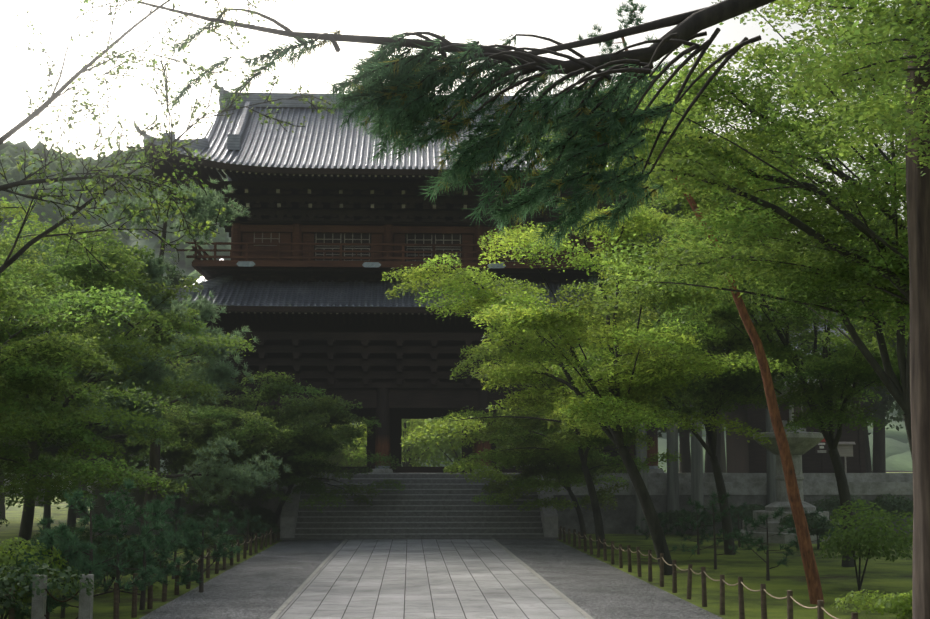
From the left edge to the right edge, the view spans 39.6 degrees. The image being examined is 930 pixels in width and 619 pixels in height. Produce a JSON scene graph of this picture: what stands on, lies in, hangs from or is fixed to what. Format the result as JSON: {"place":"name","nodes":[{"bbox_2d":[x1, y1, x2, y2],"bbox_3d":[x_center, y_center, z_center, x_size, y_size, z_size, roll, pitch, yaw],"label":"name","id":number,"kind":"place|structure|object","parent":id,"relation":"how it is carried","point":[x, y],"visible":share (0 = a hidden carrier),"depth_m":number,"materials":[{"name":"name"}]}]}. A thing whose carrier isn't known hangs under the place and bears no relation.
{"place":"outdoors","nodes":[
{"label":"outdoors","id":0,"kind":"place"},
{"bbox_2d":[3,371,128,472],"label":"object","id":1,"kind":"structure","parent":0,"point":[104,457],"depth_m":65.09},
{"bbox_2d":[0,111,202,238],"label":"tree","id":2,"kind":"object","parent":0,"point":[100,190],"depth_m":13.24,"materials":[{"name":"plant"}]},
{"bbox_2d":[0,0,293,144],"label":"tree","id":3,"kind":"object","parent":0,"point":[33,114],"depth_m":13.85,"materials":[{"name":"plant"}]},
{"bbox_2d":[0,26,337,280],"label":"tree","id":4,"kind":"object","parent":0,"point":[162,138],"depth_m":14.24,"materials":[{"name":"plant"}]},
{"bbox_2d":[150,279,219,372],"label":"stair corridor","id":5,"kind":"object","parent":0,"point":[210,324],"depth_m":67.88,"materials":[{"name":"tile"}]},
{"bbox_2d":[143,145,652,472],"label":"gate","id":6,"kind":"structure","parent":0,"point":[410,359],"depth_m":64.00,"materials":[{"name":"wood"}]},
{"bbox_2d":[133,258,222,341],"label":"stair corridor roof","id":7,"kind":"structure","parent":6,"relation":"attached to","point":[201,278],"depth_m":68.61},
{"bbox_2d":[150,107,609,180],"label":"roof ribs","id":8,"kind":"object","parent":6,"relation":"on","point":[302,146],"visible":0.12,"depth_m":65.02,"materials":[{"name":"tile"}]},
{"bbox_2d":[228,170,240,180],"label":"gable walls","id":9,"kind":"structure","parent":8,"relation":"on","point":[233,178],"depth_m":70.92,"materials":[{"name":"brown wood"}]},
{"bbox_2d":[154,107,619,180],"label":"roof tiles","id":10,"kind":"object","parent":8,"relation":"on","point":[306,145],"visible":0.1,"depth_m":65.25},
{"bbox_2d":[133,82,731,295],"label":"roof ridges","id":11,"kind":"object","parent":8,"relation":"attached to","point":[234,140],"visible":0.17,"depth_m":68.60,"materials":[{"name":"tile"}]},
{"bbox_2d":[168,279,600,307],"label":"roof ribs","id":12,"kind":"object","parent":6,"relation":"on","point":[312,293],"visible":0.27,"depth_m":63.24,"materials":[{"name":"tile"}]},
{"bbox_2d":[175,281,598,307],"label":"roof tiles","id":13,"kind":"object","parent":12,"relation":"on","point":[314,294],"visible":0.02,"depth_m":63.31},
{"bbox_2d":[148,153,621,314],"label":"pale gate wood","id":14,"kind":"object","parent":6,"relation":"attached to","point":[341,206],"visible":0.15,"depth_m":65.22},
{"bbox_2d":[143,140,651,194],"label":"roof eaves","id":15,"kind":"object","parent":6,"relation":"on","point":[166,168],"depth_m":61.81,"materials":[{"name":"brown wood"}]},
{"bbox_2d":[231,223,573,262],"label":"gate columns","id":16,"kind":"structure","parent":6,"relation":"attached to","point":[236,234],"depth_m":65.10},
{"bbox_2d":[164,301,654,312],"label":"roof soffit","id":17,"kind":"structure","parent":6,"relation":"attached to","point":[299,308],"depth_m":61.54,"materials":[{"name":"brown wood"}]},
{"bbox_2d":[206,261,658,468],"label":"bracket plates","id":18,"kind":"object","parent":6,"relation":"attached to","point":[364,264],"visible":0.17,"depth_m":63.33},
{"bbox_2d":[210,387,657,465],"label":"gate columns","id":19,"kind":"structure","parent":6,"relation":"attached to","point":[383,435],"depth_m":63.57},
{"bbox_2d":[276,539,586,618],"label":"paved path","id":20,"kind":"structure","parent":0,"point":[421,579],"depth_m":33.28,"materials":[{"name":"stone"}]},
{"bbox_2d":[269,539,593,618],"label":"path kerb","id":21,"kind":"structure","parent":20,"relation":"on","point":[276,614],"depth_m":33.34,"materials":[{"name":"stone"}]},
{"bbox_2d":[0,186,911,478],"bbox_3d":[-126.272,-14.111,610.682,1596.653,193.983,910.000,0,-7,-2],"label":"hill terrain","id":22,"kind":"structure","parent":0,"point":[898,454],"depth_m":163.06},
{"bbox_2d":[0,140,903,419],"bbox_3d":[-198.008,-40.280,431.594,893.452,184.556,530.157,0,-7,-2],"label":"hill canopy crowns","id":23,"kind":"object","parent":22,"relation":"on","point":[8,162],"visible":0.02,"depth_m":372.65,"materials":[{"name":"plant"}]},
{"bbox_2d":[0,0,911,471],"label":"sky","id":24,"kind":"structure","parent":0,"point":[561,21],"materials":[{"name":"white"}]},
{"bbox_2d":[0,472,912,618],"bbox_3d":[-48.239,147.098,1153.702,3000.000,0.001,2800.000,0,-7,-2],"label":"ground","id":25,"kind":"structure","parent":0,"point":[881,575],"depth_m":37.24,"materials":[{"name":"plant"}]},
{"bbox_2d":[0,212,76,518],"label":"tree","id":26,"kind":"object","parent":25,"relation":"on","point":[45,247],"depth_m":79.93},
{"bbox_2d":[35,473,45,505],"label":"tree","id":27,"kind":"object","parent":25,"relation":"on","point":[36,504],"depth_m":108.93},
{"bbox_2d":[0,542,81,565],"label":"shrub","id":28,"kind":"object","parent":25,"relation":"on","point":[22,549],"visible":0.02,"depth_m":32.81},
{"bbox_2d":[0,560,92,615],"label":"shrub","id":29,"kind":"object","parent":25,"relation":"on","point":[5,584],"visible":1,"depth_m":21.79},
{"bbox_2d":[0,537,99,618],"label":"shrub","id":30,"kind":"object","parent":25,"relation":"on","point":[5,560],"depth_m":23.63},
{"bbox_2d":[8,524,105,618],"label":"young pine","id":31,"kind":"object","parent":25,"relation":"on","point":[45,539],"depth_m":23.97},
{"bbox_2d":[0,278,120,472],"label":"maple","id":32,"kind":"object","parent":25,"relation":"on","point":[95,426],"visible":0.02,"depth_m":55.12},
{"bbox_2d":[31,574,93,618],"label":"bollards","id":33,"kind":"object","parent":25,"relation":"on","point":[38,609],"visible":0.89,"depth_m":22.71,"materials":[{"name":"stone"}]},
{"bbox_2d":[44,589,78,618],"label":"bollard chain","id":34,"kind":"object","parent":33,"relation":"attached to","point":[60,601],"visible":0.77,"depth_m":22.79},
{"bbox_2d":[43,530,103,617],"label":"young pine","id":35,"kind":"object","parent":25,"relation":"on","point":[72,564],"depth_m":26.40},
{"bbox_2d":[0,386,168,529],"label":"maple","id":36,"kind":"object","parent":25,"relation":"on","point":[49,452],"depth_m":57.76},
{"bbox_2d":[0,254,174,511],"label":"tree","id":37,"kind":"object","parent":25,"relation":"on","point":[86,439],"depth_m":35.18,"materials":[{"name":"plant"}]},
{"bbox_2d":[31,525,154,551],"bbox_3d":[-11.486,7.171,39.049,4.021,1.407,3.157,0,-7,-2],"label":"shrub","id":38,"kind":"object","parent":25,"relation":"on","point":[97,539],"depth_m":38.54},
{"bbox_2d":[0,197,186,501],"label":"tree","id":39,"kind":"object","parent":25,"relation":"on","point":[57,341],"depth_m":30.70,"materials":[{"name":"plant"}]},
{"bbox_2d":[21,477,171,611],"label":"young pine","id":40,"kind":"object","parent":25,"relation":"on","point":[128,484],"depth_m":24.95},
{"bbox_2d":[76,259,135,517],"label":"tree","id":41,"kind":"object","parent":25,"relation":"on","point":[82,513],"depth_m":81.88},
{"bbox_2d":[0,295,212,534],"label":"tree","id":42,"kind":"object","parent":25,"relation":"on","point":[169,445],"depth_m":53.25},
{"bbox_2d":[57,546,171,591],"bbox_3d":[-8.751,6.427,31.991,2.745,1.136,3.591,0,-7,-2],"label":"shrub","id":43,"kind":"object","parent":25,"relation":"on","point":[130,571],"depth_m":31.79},
{"bbox_2d":[0,217,256,544],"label":"maple","id":44,"kind":"object","parent":25,"relation":"on","point":[76,262],"depth_m":40.38,"materials":[{"name":"plant"}]},
{"bbox_2d":[67,493,189,609],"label":"young pine","id":45,"kind":"object","parent":25,"relation":"on","point":[151,507],"depth_m":27.68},
{"bbox_2d":[92,507,170,602],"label":"young pine","id":46,"kind":"object","parent":25,"relation":"on","point":[105,544],"depth_m":29.42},
{"bbox_2d":[125,524,177,587],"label":"young pine","id":47,"kind":"object","parent":25,"relation":"on","point":[136,547],"depth_m":32.83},
{"bbox_2d":[124,261,198,470],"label":"tree","id":48,"kind":"object","parent":25,"relation":"on","point":[170,273],"depth_m":75.97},
{"bbox_2d":[135,507,199,578],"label":"young pine","id":49,"kind":"object","parent":25,"relation":"on","point":[180,514],"depth_m":35.83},
{"bbox_2d":[44,178,291,549],"bbox_3d":[-10.752,1.893,44.030,9.126,13.132,9.388,0,-7,-2],"label":"pine","id":50,"kind":"object","parent":25,"relation":"on","point":[201,207],"depth_m":45.33,"materials":[{"name":"plant"}]},
{"bbox_2d":[87,360,259,524],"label":"tree","id":51,"kind":"object","parent":25,"relation":"on","point":[172,455],"depth_m":57.22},
{"bbox_2d":[162,275,202,439],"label":"tree","id":52,"kind":"object","parent":25,"relation":"on","point":[188,361],"depth_m":79.03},
{"bbox_2d":[134,530,236,560],"bbox_3d":[-8.771,7.377,39.949,2.643,1.222,3.449,-2,-8,19],"label":"shrub","id":53,"kind":"object","parent":25,"relation":"on","point":[209,541],"depth_m":39.97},
{"bbox_2d":[162,513,229,531],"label":"shrub","id":54,"kind":"object","parent":25,"relation":"on","point":[187,516],"visible":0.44,"depth_m":50.66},
{"bbox_2d":[170,517,242,592],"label":"young pine","id":55,"kind":"object","parent":25,"relation":"on","point":[187,530],"depth_m":31.77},
{"bbox_2d":[193,502,244,530],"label":"shrub","id":56,"kind":"object","parent":25,"relation":"on","point":[235,509],"depth_m":53.42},
{"bbox_2d":[198,509,243,561],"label":"young pine","id":57,"kind":"object","parent":25,"relation":"on","point":[215,513],"depth_m":42.68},
{"bbox_2d":[233,508,266,549],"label":"young pine","id":58,"kind":"object","parent":25,"relation":"on","point":[240,524],"depth_m":48.59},
{"bbox_2d":[230,514,280,542],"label":"shrub","id":59,"kind":"object","parent":25,"relation":"on","point":[262,522],"depth_m":53.26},
{"bbox_2d":[161,369,352,534],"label":"pine tree","id":60,"kind":"object","parent":25,"relation":"on","point":[218,417],"depth_m":53.46,"materials":[{"name":"plant"}]},
{"bbox_2d":[247,505,277,539],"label":"shrub","id":61,"kind":"object","parent":25,"relation":"on","point":[267,515],"depth_m":55.98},
{"bbox_2d":[224,394,405,537],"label":"maple","id":62,"kind":"object","parent":25,"relation":"on","point":[310,447],"depth_m":55.64,"materials":[{"name":"plant"}]},
{"bbox_2d":[312,420,366,466],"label":"tree","id":63,"kind":"object","parent":25,"relation":"on","point":[348,456],"depth_m":81.49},
{"bbox_2d":[343,419,425,466],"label":"tree","id":64,"kind":"object","parent":25,"relation":"on","point":[362,433],"depth_m":97.77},
{"bbox_2d":[280,472,557,537],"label":"stair cheeks","id":65,"kind":"object","parent":25,"relation":"on","point":[289,515],"visible":0.5,"depth_m":56.73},
{"bbox_2d":[276,537,562,539],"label":"stair plinth","id":66,"kind":"structure","parent":25,"relation":"on","point":[425,538],"depth_m":56.30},
{"bbox_2d":[295,474,543,537],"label":"stair steps","id":67,"kind":"structure","parent":25,"relation":"on","point":[413,519],"depth_m":58.12,"materials":[{"name":"stone"}]},
{"bbox_2d":[295,473,543,534],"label":"stair nosings","id":68,"kind":"object","parent":67,"relation":"attached to","point":[422,511],"visible":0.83,"depth_m":57.94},
{"bbox_2d":[401,419,460,466],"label":"tree","id":69,"kind":"object","parent":25,"relation":"on","point":[413,451],"depth_m":87.45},
{"bbox_2d":[139,539,723,618],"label":"gravel verge","id":70,"kind":"structure","parent":25,"relation":"on","point":[267,583],"depth_m":33.33,"materials":[{"name":"gravel"}]},
{"bbox_2d":[8,526,857,618],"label":"fence posts","id":71,"kind":"object","parent":25,"relation":"on","point":[820,612],"visible":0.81,"depth_m":31.12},
{"bbox_2d":[4,528,837,618],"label":"fence rope","id":72,"kind":"object","parent":71,"relation":"attached to","point":[794,600],"visible":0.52,"depth_m":28.23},
{"bbox_2d":[414,419,515,466],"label":"tree","id":73,"kind":"object","parent":25,"relation":"on","point":[444,446],"depth_m":84.57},
{"bbox_2d":[91,479,912,534],"bbox_3d":[2.714,10.120,68.590,41.000,2.850,14.800,0,-7,-2],"label":"podium stone","id":74,"kind":"object","parent":25,"relation":"on","point":[621,519],"visible":0.11,"depth_m":61.31,"materials":[{"name":"stone"}]},
{"bbox_2d":[91,473,912,494],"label":"stone wall","id":75,"kind":"structure","parent":74,"relation":"on","point":[826,483],"depth_m":61.96,"materials":[{"name":"stone"}]},
{"label":"podium floor","id":76,"kind":"structure","parent":74,"relation":"on","visible":0},
{"bbox_2d":[202,469,663,472],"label":"column bases","id":77,"kind":"object","parent":76,"relation":"on","point":[391,471],"depth_m":62.96,"materials":[{"name":"stone"}]},
{"bbox_2d":[837,442,854,472],"bbox_3d":[18.949,7.368,64.351,1.000,1.560,0.320,0,-7,-2],"label":"notice board","id":78,"kind":"object","parent":76,"relation":"on","point":[845,449],"visible":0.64,"depth_m":64.36,"materials":[{"name":"beige wood"}]},
{"bbox_2d":[499,421,553,466],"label":"tree","id":79,"kind":"object","parent":25,"relation":"on","point":[511,443],"depth_m":90.24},
{"bbox_2d":[140,0,929,618],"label":"pine","id":80,"kind":"object","parent":25,"relation":"on","point":[688,27],"depth_m":16.07,"materials":[{"name":"plant"}]},
{"bbox_2d":[164,8,676,253],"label":"pine needles","id":81,"kind":"object","parent":80,"relation":"attached to","point":[613,132],"visible":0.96,"depth_m":14.58,"materials":[{"name":"plant"}]},
{"bbox_2d":[463,402,639,538],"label":"maple","id":82,"kind":"object","parent":25,"relation":"on","point":[573,472],"depth_m":55.62,"materials":[{"name":"plant"}]},
{"bbox_2d":[431,304,708,547],"bbox_3d":[4.168,4.533,50.569,10.868,9.499,11.424,0,-7,-2],"label":"maple","id":83,"kind":"object","parent":25,"relation":"on","point":[575,441],"depth_m":50.18,"materials":[{"name":"plant"}]},
{"bbox_2d":[381,197,794,574],"bbox_3d":[3.479,2.169,37.660,11.876,11.054,12.617,0,-7,-2],"label":"maple","id":84,"kind":"object","parent":25,"relation":"on","point":[631,406],"depth_m":36.34,"materials":[{"name":"plant"}]},
{"bbox_2d":[582,82,676,534],"bbox_3d":[8.094,-0.370,61.943,5.368,22.025,5.562,0,-7,-2],"label":"cedar","id":85,"kind":"object","parent":25,"relation":"on","point":[639,510],"depth_m":60.69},
{"bbox_2d":[633,512,673,549],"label":"young pine","id":86,"kind":"object","parent":25,"relation":"on","point":[644,532],"depth_m":48.88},
{"bbox_2d":[640,85,712,533],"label":"cedar","id":87,"kind":"object","parent":25,"relation":"on","point":[672,481],"depth_m":61.20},
{"bbox_2d":[657,400,710,437],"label":"tree","id":88,"kind":"object","parent":25,"relation":"on","point":[665,431],"visible":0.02,"depth_m":77.17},
{"bbox_2d":[679,432,689,472],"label":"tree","id":89,"kind":"object","parent":25,"relation":"on","point":[679,456],"depth_m":97.16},
{"bbox_2d":[658,510,711,533],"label":"shrub","id":90,"kind":"object","parent":25,"relation":"on","point":[673,515],"depth_m":59.11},
{"bbox_2d":[539,281,852,554],"bbox_3d":[7.848,3.533,46.575,10.511,10.495,10.530,0,-7,-2],"label":"maple","id":91,"kind":"object","parent":25,"relation":"on","point":[739,393],"depth_m":44.99,"materials":[{"name":"plant"}]},
{"bbox_2d":[672,501,719,554],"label":"young pine","id":92,"kind":"object","parent":25,"relation":"on","point":[703,534],"depth_m":46.25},
{"bbox_2d":[649,81,749,534],"bbox_3d":[10.927,-0.442,61.283,5.405,22.002,5.303,0,-7,-2],"label":"cedar","id":93,"kind":"object","parent":25,"relation":"on","point":[697,490],"depth_m":60.63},
{"bbox_2d":[577,0,823,604],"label":"red pine","id":94,"kind":"object","parent":25,"relation":"on","point":[815,592],"depth_m":29.29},
{"bbox_2d":[679,403,725,472],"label":"tree","id":95,"kind":"object","parent":25,"relation":"on","point":[685,463],"depth_m":81.95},
{"bbox_2d":[669,490,752,569],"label":"young pine","id":96,"kind":"object","parent":25,"relation":"on","point":[698,505],"depth_m":39.19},
{"bbox_2d":[721,424,726,472],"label":"tree","id":97,"kind":"object","parent":25,"relation":"on","point":[723,462],"depth_m":104.20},
{"bbox_2d":[641,166,820,472],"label":"tree","id":98,"kind":"object","parent":25,"relation":"on","point":[708,467],"depth_m":79.09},
{"bbox_2d":[706,503,767,528],"bbox_3d":[12.942,9.714,59.635,3.280,1.467,4.876,-3,-8,24],"label":"shrub","id":99,"kind":"object","parent":25,"relation":"on","point":[750,508],"depth_m":58.81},
{"bbox_2d":[730,500,761,545],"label":"young pine","id":100,"kind":"object","parent":25,"relation":"on","point":[740,514],"depth_m":51.19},
{"bbox_2d":[729,505,798,580],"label":"young pine","id":101,"kind":"object","parent":25,"relation":"on","point":[778,514],"depth_m":35.36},
{"bbox_2d":[650,230,908,566],"bbox_3d":[10.585,2.490,40.376,9.368,11.036,11.063,0,-7,-2],"label":"maple","id":102,"kind":"object","parent":25,"relation":"on","point":[837,361],"depth_m":39.57,"materials":[{"name":"plant"}]},
{"bbox_2d":[734,510,839,543],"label":"lantern steps","id":103,"kind":"structure","parent":25,"relation":"on","point":[773,529],"depth_m":53.84,"materials":[{"name":"stone"}]},
{"bbox_2d":[746,375,833,511],"bbox_3d":[13.955,5.138,55.817,3.867,7.050,4.407,0,-7,-2],"label":"stone lantern","id":104,"kind":"object","parent":103,"relation":"on","point":[800,443],"visible":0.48,"depth_m":55.06,"materials":[{"name":"stone"}]},
{"bbox_2d":[779,402,800,419],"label":"lantern openings","id":105,"kind":"object","parent":104,"relation":"attached to","point":[784,414],"visible":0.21,"depth_m":55.37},
{"bbox_2d":[782,508,835,550],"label":"young pine","id":106,"kind":"object","parent":25,"relation":"on","point":[819,524],"depth_m":42.36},
{"bbox_2d":[779,513,841,548],"bbox_3d":[13.393,8.459,49.318,3.131,1.392,2.178,5,-9,-36],"label":"shrub","id":107,"kind":"object","parent":25,"relation":"on","point":[827,524],"depth_m":48.96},
{"bbox_2d":[810,494,870,520],"bbox_3d":[16.769,9.345,58.732,3.605,1.969,3.382,0,-7,-2],"label":"shrub","id":108,"kind":"object","parent":25,"relation":"on","point":[829,505],"visible":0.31,"depth_m":58.71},
{"bbox_2d":[811,248,907,472],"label":"tree","id":109,"kind":"object","parent":25,"relation":"on","point":[881,411],"depth_m":76.40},
{"bbox_2d":[814,499,912,590],"bbox_3d":[10.022,5.904,32.325,2.728,2.243,4.622,0,-7,-2],"label":"shrub","id":110,"kind":"object","parent":25,"relation":"on","point":[852,536],"depth_m":31.77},
{"bbox_2d":[830,589,911,618],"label":"shrub","id":111,"kind":"object","parent":25,"relation":"on","point":[890,602],"visible":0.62,"depth_m":22.65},
{"bbox_2d":[840,262,909,390],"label":"tree","id":112,"kind":"object","parent":25,"relation":"on","point":[893,345],"depth_m":72.95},
{"bbox_2d":[871,388,890,472],"bbox_3d":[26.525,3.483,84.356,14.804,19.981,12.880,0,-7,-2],"label":"pillar","id":113,"kind":"structure","parent":25,"relation":"on","point":[879,461],"depth_m":83.46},
{"bbox_2d":[867,387,903,430],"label":"tree","id":114,"kind":"object","parent":25,"relation":"on","point":[900,411],"depth_m":89.92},
{"bbox_2d":[868,493,912,537],"bbox_3d":[18.803,9.100,56.950,2.323,2.007,3.965,-3,-8,20],"label":"shrub","id":115,"kind":"object","parent":25,"relation":"on","point":[899,504],"depth_m":55.88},
{"bbox_2d":[498,0,929,344],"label":"maple","id":116,"kind":"object","parent":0,"point":[718,167],"depth_m":21.15,"materials":[{"name":"plant"}]},
{"bbox_2d":[723,89,822,503],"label":"cedar","id":117,"kind":"object","parent":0,"point":[771,475],"depth_m":61.57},
{"bbox_2d":[637,28,911,457],"bbox_3d":[9.850,0.235,30.215,11.500,13.012,11.876,0,-7,-2],"label":"maple","id":118,"kind":"object","parent":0,"point":[669,202],"depth_m":30.06,"materials":[{"name":"plant"}]},
{"bbox_2d":[725,372,865,472],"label":"building","id":119,"kind":"structure","parent":0,"point":[743,455],"depth_m":66.78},
{"bbox_2d":[752,321,847,358],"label":"roof tiles","id":120,"kind":"object","parent":119,"relation":"on","point":[817,330],"depth_m":69.22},
{"bbox_2d":[747,320,880,361],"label":"roof","id":121,"kind":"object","parent":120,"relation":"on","point":[820,329],"depth_m":69.07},
{"bbox_2d":[821,454,822,472],"bbox_3d":[17.771,7.644,64.299,0.070,1.000,0.070,0,-7,-2],"label":"sign post","id":122,"kind":"object","parent":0,"point":[821,463],"visible":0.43,"depth_m":64.27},
{"bbox_2d":[815,439,827,453],"bbox_3d":[17.772,6.753,64.387,0.620,0.850,0.046,0,-7,-2],"label":"sign board","id":123,"kind":"object","parent":122,"relation":"attached to","point":[819,450],"depth_m":64.35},
{"bbox_2d":[768,0,929,175],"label":"maple","id":124,"kind":"object","parent":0,"point":[902,26],"depth_m":14.67,"materials":[{"name":"plant"}]}
]}

